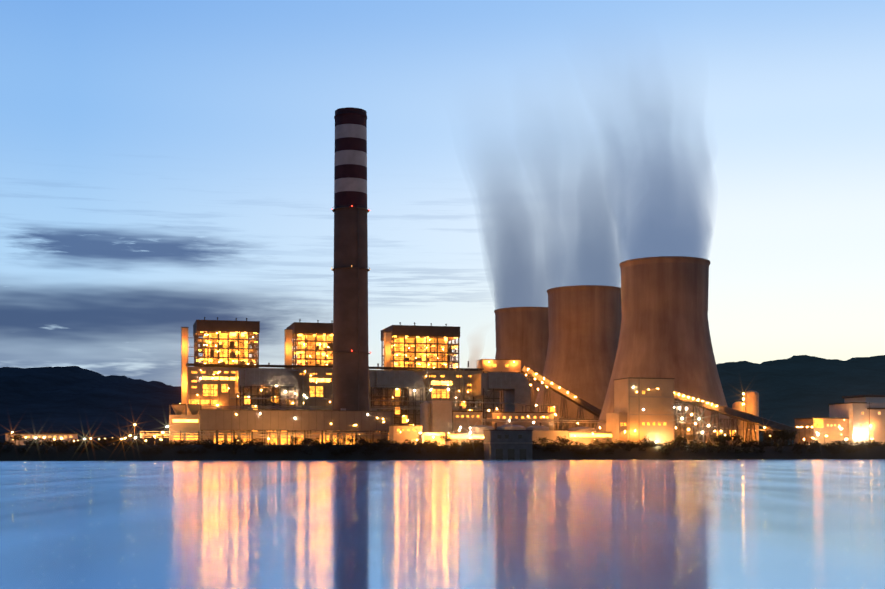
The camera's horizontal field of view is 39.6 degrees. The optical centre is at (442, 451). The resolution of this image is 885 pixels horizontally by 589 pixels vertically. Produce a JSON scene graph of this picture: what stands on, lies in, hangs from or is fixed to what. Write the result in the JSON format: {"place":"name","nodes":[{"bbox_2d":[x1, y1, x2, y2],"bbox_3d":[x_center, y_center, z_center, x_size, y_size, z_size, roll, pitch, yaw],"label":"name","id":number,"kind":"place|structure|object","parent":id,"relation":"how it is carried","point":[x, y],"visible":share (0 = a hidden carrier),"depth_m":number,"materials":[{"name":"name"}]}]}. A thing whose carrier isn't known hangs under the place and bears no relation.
{"place":"outdoors","nodes":[
{"label":"outdoors","id":0,"kind":"place"},
{"bbox_2d":[0,366,180,444],"bbox_3d":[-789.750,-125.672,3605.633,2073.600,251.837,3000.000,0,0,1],"label":"hill","id":1,"kind":"structure","parent":0,"point":[86,403],"depth_m":2901.57,"materials":[{"name":"plant"}]},
{"bbox_2d":[0,459,884,588],"bbox_3d":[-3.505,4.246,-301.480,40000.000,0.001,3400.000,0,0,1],"label":"water","id":2,"kind":"structure","parent":0,"point":[530,524],"depth_m":71.59,"materials":[{"name":"blue liquid"}]},
{"bbox_2d":[0,444,884,460],"bbox_3d":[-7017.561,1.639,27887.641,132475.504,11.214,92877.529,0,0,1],"label":"ground","id":3,"kind":"structure","parent":0,"point":[109,453],"depth_m":615.77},
{"bbox_2d":[5,433,77,445],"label":"office row","id":4,"kind":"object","parent":3,"relation":"on","point":[58,436],"visible":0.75,"depth_m":682.48,"materials":[{"name":"beige"}]},
{"bbox_2d":[169,404,201,444],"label":"ash hoppers","id":5,"kind":"object","parent":3,"relation":"on","point":[178,421],"visible":0.79,"depth_m":631.80,"materials":[{"name":"metal"}]},
{"bbox_2d":[181,317,259,414],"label":"boiler unit","id":6,"kind":"object","parent":3,"relation":"on","point":[225,342],"visible":0.48,"depth_m":748.81,"materials":[{"name":"metal"}]},
{"bbox_2d":[235,368,297,431],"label":"flue duct","id":7,"kind":"object","parent":3,"relation":"on","point":[258,377],"visible":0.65,"depth_m":715.74,"materials":[{"name":"metal"}]},
{"bbox_2d":[140,407,469,444],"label":"building","id":8,"kind":"structure","parent":3,"relation":"on","point":[279,420],"depth_m":642.79,"materials":[{"name":"metal"}]},
{"bbox_2d":[285,319,332,367],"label":"boiler unit","id":9,"kind":"object","parent":3,"relation":"on","point":[313,342],"visible":0.27,"depth_m":761.58,"materials":[{"name":"metal"}]},
{"bbox_2d":[186,363,483,440],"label":"bunker bay","id":10,"kind":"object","parent":3,"relation":"on","point":[208,389],"visible":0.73,"depth_m":745.97,"materials":[{"name":"black"}]},
{"bbox_2d":[330,107,370,431],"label":"chimney","id":11,"kind":"object","parent":3,"relation":"on","point":[350,269],"visible":0.92,"depth_m":697.21,"materials":[{"name":"concrete"}]},
{"bbox_2d":[369,370,424,440],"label":"flue duct","id":12,"kind":"object","parent":3,"relation":"on","point":[410,380],"visible":0.48,"depth_m":734.88,"materials":[{"name":"metal"}]},
{"bbox_2d":[381,322,459,370],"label":"boiler unit","id":13,"kind":"object","parent":3,"relation":"on","point":[431,346],"visible":0.33,"depth_m":781.08,"materials":[{"name":"metal"}]},
{"bbox_2d":[11,361,872,444],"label":"lights","id":14,"kind":"object","parent":3,"relation":"on","point":[497,409],"visible":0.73,"depth_m":674.20,"materials":[{"name":"yellow"}]},
{"bbox_2d":[0,429,884,455],"bbox_3d":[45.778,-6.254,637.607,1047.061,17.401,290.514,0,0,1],"label":"shore vegetation","id":15,"kind":"object","parent":3,"relation":"on","point":[783,435],"visible":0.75,"depth_m":622.91,"materials":[{"name":"green plant"}]},
{"bbox_2d":[188,361,794,445],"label":"pipework and steel","id":16,"kind":"object","parent":3,"relation":"on","point":[247,399],"visible":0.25,"depth_m":713.22,"materials":[{"name":"black"}]},
{"bbox_2d":[476,359,520,411],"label":"transfer house","id":17,"kind":"structure","parent":3,"relation":"on","point":[496,365],"depth_m":778.56,"materials":[{"name":"beige"}]},
{"bbox_2d":[469,357,478,367],"bbox_3d":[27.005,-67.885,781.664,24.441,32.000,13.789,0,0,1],"label":"steam puff","id":18,"kind":"object","parent":17,"relation":"on","point":[473,362],"visible":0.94,"depth_m":778.38,"materials":[{"name":"white"}]},
{"bbox_2d":[388,401,611,445],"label":"buildings","id":19,"kind":"structure","parent":3,"relation":"on","point":[438,416],"depth_m":665.75,"materials":[{"name":"beige"}]},
{"bbox_2d":[472,372,529,425],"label":"flue duct","id":20,"kind":"object","parent":3,"relation":"on","point":[514,387],"visible":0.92,"depth_m":752.32,"materials":[{"name":"metal"}]},
{"bbox_2d":[483,430,532,459],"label":"pump house","id":21,"kind":"structure","parent":3,"relation":"on","point":[507,444],"depth_m":617.90,"materials":[{"name":"grey concrete"}]},
{"bbox_2d":[494,307,548,411],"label":"cooling tower","id":22,"kind":"structure","parent":3,"relation":"on","point":[522,334],"depth_m":964.56,"materials":[{"name":"concrete"}]},
{"bbox_2d":[463,122,535,308],"bbox_3d":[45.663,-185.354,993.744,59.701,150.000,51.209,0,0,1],"label":"steam plume","id":23,"kind":"object","parent":22,"relation":"on","point":[500,294],"depth_m":980.94,"materials":[{"name":"white"}]},
{"bbox_2d":[494,83,562,309],"bbox_3d":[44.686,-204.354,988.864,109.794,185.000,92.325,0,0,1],"label":"steam plume","id":24,"kind":"object","parent":22,"relation":"on","point":[525,278],"visible":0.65,"depth_m":960.03,"materials":[{"name":"white"}]},
{"bbox_2d":[470,425,595,433],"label":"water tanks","id":25,"kind":"object","parent":3,"relation":"on","point":[479,429],"visible":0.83,"depth_m":658.12,"materials":[{"name":"metal"}]},
{"bbox_2d":[521,365,600,430],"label":"conveyor","id":26,"kind":"object","parent":3,"relation":"on","point":[577,400],"visible":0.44,"depth_m":793.79,"materials":[{"name":"metal"}]},
{"bbox_2d":[534,285,621,430],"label":"cooling tower","id":27,"kind":"structure","parent":3,"relation":"on","point":[584,321],"depth_m":839.91,"materials":[{"name":"concrete"}]},
{"bbox_2d":[509,63,627,288],"bbox_3d":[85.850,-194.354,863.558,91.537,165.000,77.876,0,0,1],"label":"steam plume","id":28,"kind":"object","parent":27,"relation":"on","point":[583,252],"visible":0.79,"depth_m":839.65,"materials":[{"name":"white"}]},
{"bbox_2d":[575,103,640,287],"bbox_3d":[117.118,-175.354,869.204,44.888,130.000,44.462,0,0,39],"label":"steam plume","id":29,"kind":"object","parent":27,"relation":"on","point":[613,267],"depth_m":854.84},
{"bbox_2d":[606,377,674,445],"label":"crusher house","id":30,"kind":"structure","parent":3,"relation":"on","point":[653,420],"depth_m":659.77,"materials":[{"name":"beige concrete"}]},
{"bbox_2d":[596,256,730,444],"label":"cooling tower","id":31,"kind":"structure","parent":3,"relation":"on","point":[664,331],"depth_m":716.19,"materials":[{"name":"concrete"}]},
{"bbox_2d":[567,40,678,260],"bbox_3d":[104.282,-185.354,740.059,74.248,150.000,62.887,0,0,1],"label":"steam plume","id":32,"kind":"object","parent":31,"relation":"attached to","point":[644,205],"visible":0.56,"depth_m":727.40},
{"bbox_2d":[612,97,710,260],"bbox_3d":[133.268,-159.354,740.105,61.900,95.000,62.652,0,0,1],"label":"steam plume","id":33,"kind":"object","parent":31,"relation":"on","point":[658,234],"visible":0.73,"depth_m":715.84,"materials":[{"name":"white"}]},
{"bbox_2d":[624,34,712,258],"bbox_3d":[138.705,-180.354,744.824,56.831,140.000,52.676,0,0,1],"label":"steam plume","id":34,"kind":"object","parent":31,"relation":"on","point":[687,212],"visible":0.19,"depth_m":725.72,"materials":[{"name":"white"}]},
{"bbox_2d":[674,401,703,444],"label":"steel frame structure","id":35,"kind":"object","parent":3,"relation":"on","point":[685,413],"depth_m":669.53,"materials":[{"name":"metal"}]},
{"bbox_2d":[674,391,797,445],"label":"conveyor","id":36,"kind":"object","parent":3,"relation":"on","point":[751,419],"visible":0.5,"depth_m":680.92,"materials":[{"name":"metal"}]},
{"bbox_2d":[732,390,758,445],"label":"coal silos","id":37,"kind":"object","parent":3,"relation":"on","point":[751,402],"visible":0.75,"depth_m":694.71,"materials":[{"name":"concrete"}]},
{"bbox_2d":[793,417,848,445],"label":"store building","id":38,"kind":"structure","parent":3,"relation":"on","point":[830,428],"depth_m":721.07,"materials":[{"name":"beige concrete"}]},
{"bbox_2d":[828,395,884,445],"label":"workshop block","id":39,"kind":"structure","parent":3,"relation":"on","point":[854,409],"depth_m":723.20,"materials":[{"name":"beige concrete"}]},
{"bbox_2d":[867,402,871,442],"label":"utility pole","id":40,"kind":"object","parent":3,"relation":"on","point":[869,403],"visible":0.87,"depth_m":717.51,"materials":[{"name":"metal"}]},
{"bbox_2d":[0,0,884,385],"label":"sky","id":41,"kind":"structure","parent":0,"point":[166,166],"materials":[{"name":"blue"}]},
{"bbox_2d":[716,355,884,443],"bbox_3d":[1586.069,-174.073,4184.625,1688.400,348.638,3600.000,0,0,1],"label":"hill","id":42,"kind":"structure","parent":0,"point":[788,390],"depth_m":3512.72,"materials":[{"name":"plant"}]}
]}

